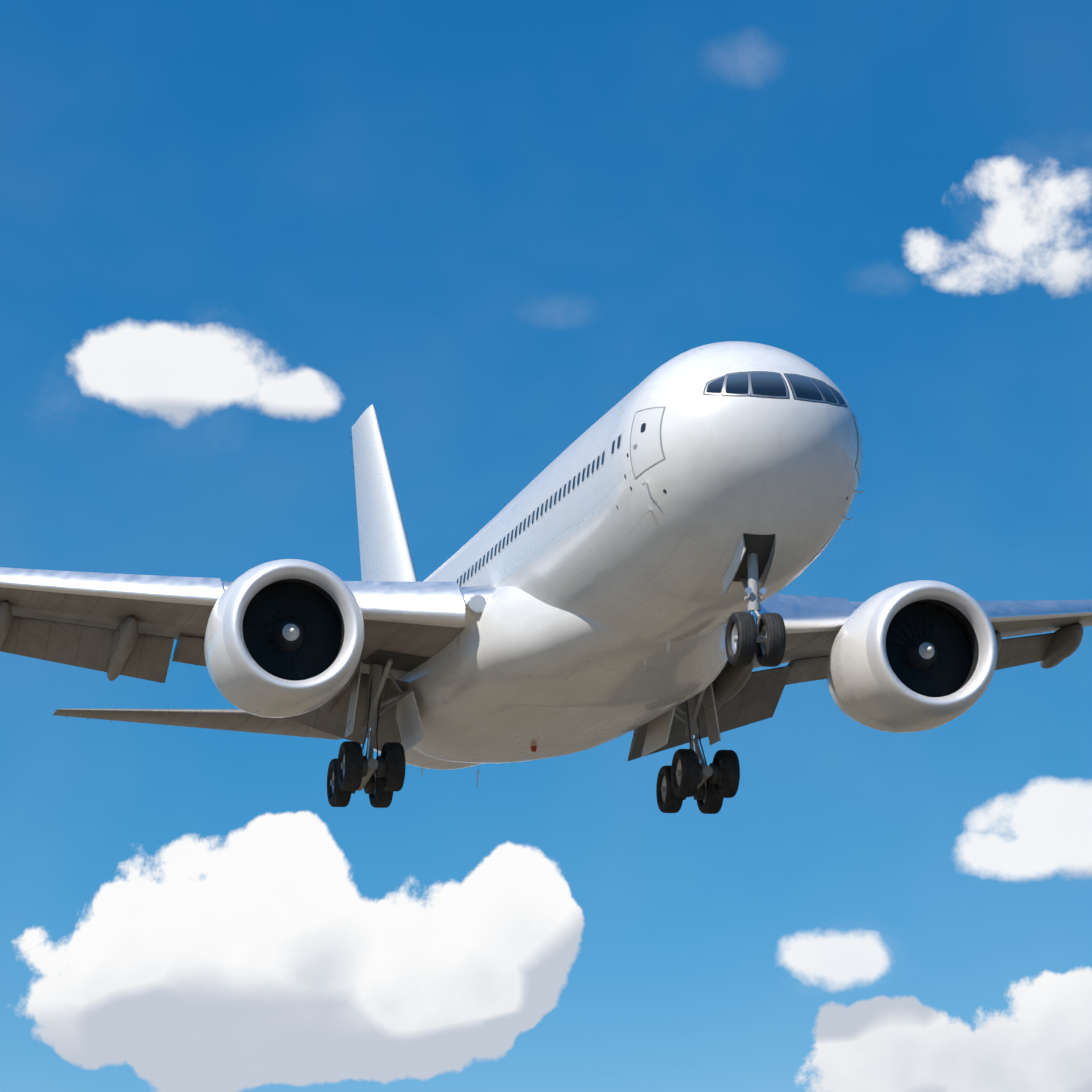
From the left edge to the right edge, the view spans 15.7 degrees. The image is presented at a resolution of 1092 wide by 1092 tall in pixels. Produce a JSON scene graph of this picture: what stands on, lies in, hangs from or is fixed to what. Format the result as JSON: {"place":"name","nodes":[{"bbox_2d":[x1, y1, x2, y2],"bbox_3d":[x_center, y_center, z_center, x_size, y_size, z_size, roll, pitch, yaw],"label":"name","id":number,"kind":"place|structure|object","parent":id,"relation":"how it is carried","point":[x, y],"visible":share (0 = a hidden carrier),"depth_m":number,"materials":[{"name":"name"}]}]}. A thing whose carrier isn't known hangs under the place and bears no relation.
{"place":"outdoors","nodes":[
{"label":"outdoors","id":0,"kind":"place"},
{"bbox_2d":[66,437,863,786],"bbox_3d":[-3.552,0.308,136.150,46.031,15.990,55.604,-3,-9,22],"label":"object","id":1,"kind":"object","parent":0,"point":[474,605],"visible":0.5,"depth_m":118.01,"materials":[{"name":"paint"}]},
{"bbox_2d":[373,341,858,769],"bbox_3d":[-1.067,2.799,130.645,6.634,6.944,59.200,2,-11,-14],"label":"fuselage","id":2,"kind":"object","parent":1,"relation":"on","point":[727,473],"visible":0.46,"depth_m":104.71,"materials":[{"name":"paint"}]},
{"bbox_2d":[53,709,341,739],"bbox_3d":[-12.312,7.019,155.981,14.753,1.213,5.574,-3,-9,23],"label":"horizontal stabilizer","id":3,"kind":"object","parent":2,"relation":"attached to","point":[233,720],"visible":0.81,"depth_m":154.76},
{"bbox_2d":[0,581,497,679],"bbox_3d":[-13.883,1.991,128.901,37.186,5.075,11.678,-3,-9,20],"label":"wing","id":4,"kind":"structure","parent":2,"relation":"attached to","point":[173,620],"depth_m":124.14,"materials":[{"name":"white metal"}]},
{"bbox_2d":[0,601,407,750],"bbox_3d":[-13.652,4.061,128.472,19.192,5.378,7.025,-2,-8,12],"label":"wing flaps","id":5,"kind":"object","parent":4,"relation":"on","point":[125,648],"visible":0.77,"depth_m":128.05,"materials":[{"name":"grey metal"}]},
{"bbox_2d":[0,567,464,627],"bbox_3d":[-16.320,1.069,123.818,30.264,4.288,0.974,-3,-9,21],"label":"slats","id":6,"kind":"object","parent":4,"relation":"attached to","point":[433,603],"visible":0.75,"depth_m":121.14,"materials":[{"name":"silver metal"}]},
{"bbox_2d":[327,650,429,807],"bbox_3d":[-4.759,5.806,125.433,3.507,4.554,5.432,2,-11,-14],"label":"gear","id":7,"kind":"object","parent":4,"relation":"attached to","point":[353,767],"visible":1,"depth_m":125.74,"materials":[{"name":"rubber"}]},
{"bbox_2d":[352,404,419,581],"bbox_3d":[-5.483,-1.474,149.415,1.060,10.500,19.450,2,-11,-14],"label":"vertical stabilizer","id":8,"kind":"object","parent":2,"relation":"attached to","point":[385,552],"visible":0.65,"depth_m":152.67},
{"bbox_2d":[399,586,727,762],"bbox_3d":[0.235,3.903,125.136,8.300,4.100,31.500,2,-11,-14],"label":"belly fairing","id":9,"kind":"object","parent":2,"relation":"attached to","point":[510,674],"visible":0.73,"depth_m":118.43,"materials":[{"name":"paint"}]},
{"bbox_2d":[454,406,862,586],"bbox_3d":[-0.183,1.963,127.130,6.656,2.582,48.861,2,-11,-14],"label":"cabin windows and doors","id":10,"kind":"structure","parent":2,"relation":"attached to","point":[646,451],"depth_m":104.22,"materials":[{"name":"grey metal"}]},
{"bbox_2d":[722,535,785,666],"bbox_3d":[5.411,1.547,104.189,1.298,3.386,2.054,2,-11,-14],"label":"nose landing gear","id":11,"kind":"object","parent":2,"relation":"attached to","point":[761,637],"visible":1,"depth_m":103.64,"materials":[{"name":"rubber"}]},
{"bbox_2d":[733,533,775,581],"bbox_3d":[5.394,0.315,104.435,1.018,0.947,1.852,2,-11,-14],"label":"nose wheel well","id":12,"kind":"object","parent":2,"relation":"attached to","point":[760,546],"visible":0.48,"depth_m":104.09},
{"bbox_2d":[703,371,847,406],"bbox_3d":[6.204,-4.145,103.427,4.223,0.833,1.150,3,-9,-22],"label":"cockpit windows","id":13,"kind":"structure","parent":2,"relation":"attached to","point":[764,384],"depth_m":103.07,"materials":[{"name":"black glass"}]},
{"bbox_2d":[724,602,1091,667],"bbox_3d":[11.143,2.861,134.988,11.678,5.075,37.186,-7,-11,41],"label":"wing","id":14,"kind":"structure","parent":2,"relation":"attached to","point":[805,645],"depth_m":131.53,"materials":[{"name":"white metal"}]},
{"bbox_2d":[641,683,739,813],"bbox_3d":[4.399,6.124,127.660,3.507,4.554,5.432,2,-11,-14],"label":"gear","id":15,"kind":"object","parent":14,"relation":"attached to","point":[711,786],"visible":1,"depth_m":128.28,"materials":[{"name":"rubber"}]},
{"bbox_2d":[628,623,1082,760],"bbox_3d":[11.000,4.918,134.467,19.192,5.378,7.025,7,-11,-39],"label":"wing flaps","id":16,"kind":"object","parent":14,"relation":"on","point":[744,695],"visible":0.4,"depth_m":131.70,"materials":[{"name":"grey metal"}]},
{"bbox_2d":[746,594,1091,633],"bbox_3d":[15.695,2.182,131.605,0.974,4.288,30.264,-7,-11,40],"label":"slats","id":17,"kind":"object","parent":14,"relation":"attached to","point":[800,614],"visible":0.48,"depth_m":123.69,"materials":[{"name":"silver metal"}]},
{"bbox_2d":[0,0,1091,1091],"label":"sky","id":18,"kind":"structure","parent":0,"point":[232,232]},
{"bbox_3d":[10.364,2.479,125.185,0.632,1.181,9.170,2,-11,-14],"label":"pylon","id":19,"kind":"object","parent":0,"visible":0},
{"bbox_2d":[827,580,996,732],"bbox_3d":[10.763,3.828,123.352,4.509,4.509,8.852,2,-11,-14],"label":"engine","id":20,"kind":"object","parent":19,"relation":"attached to","point":[913,656],"visible":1,"depth_m":120.14,"materials":[{"name":"paint"}]},
{"bbox_3d":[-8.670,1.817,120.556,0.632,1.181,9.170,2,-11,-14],"label":"pylon","id":21,"kind":"object","parent":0,"visible":0},
{"bbox_2d":[204,559,363,717],"bbox_3d":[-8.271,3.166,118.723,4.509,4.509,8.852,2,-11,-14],"label":"engine","id":22,"kind":"object","parent":21,"relation":"attached to","point":[284,637],"visible":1,"depth_m":115.43,"materials":[{"name":"paint"}]}
]}

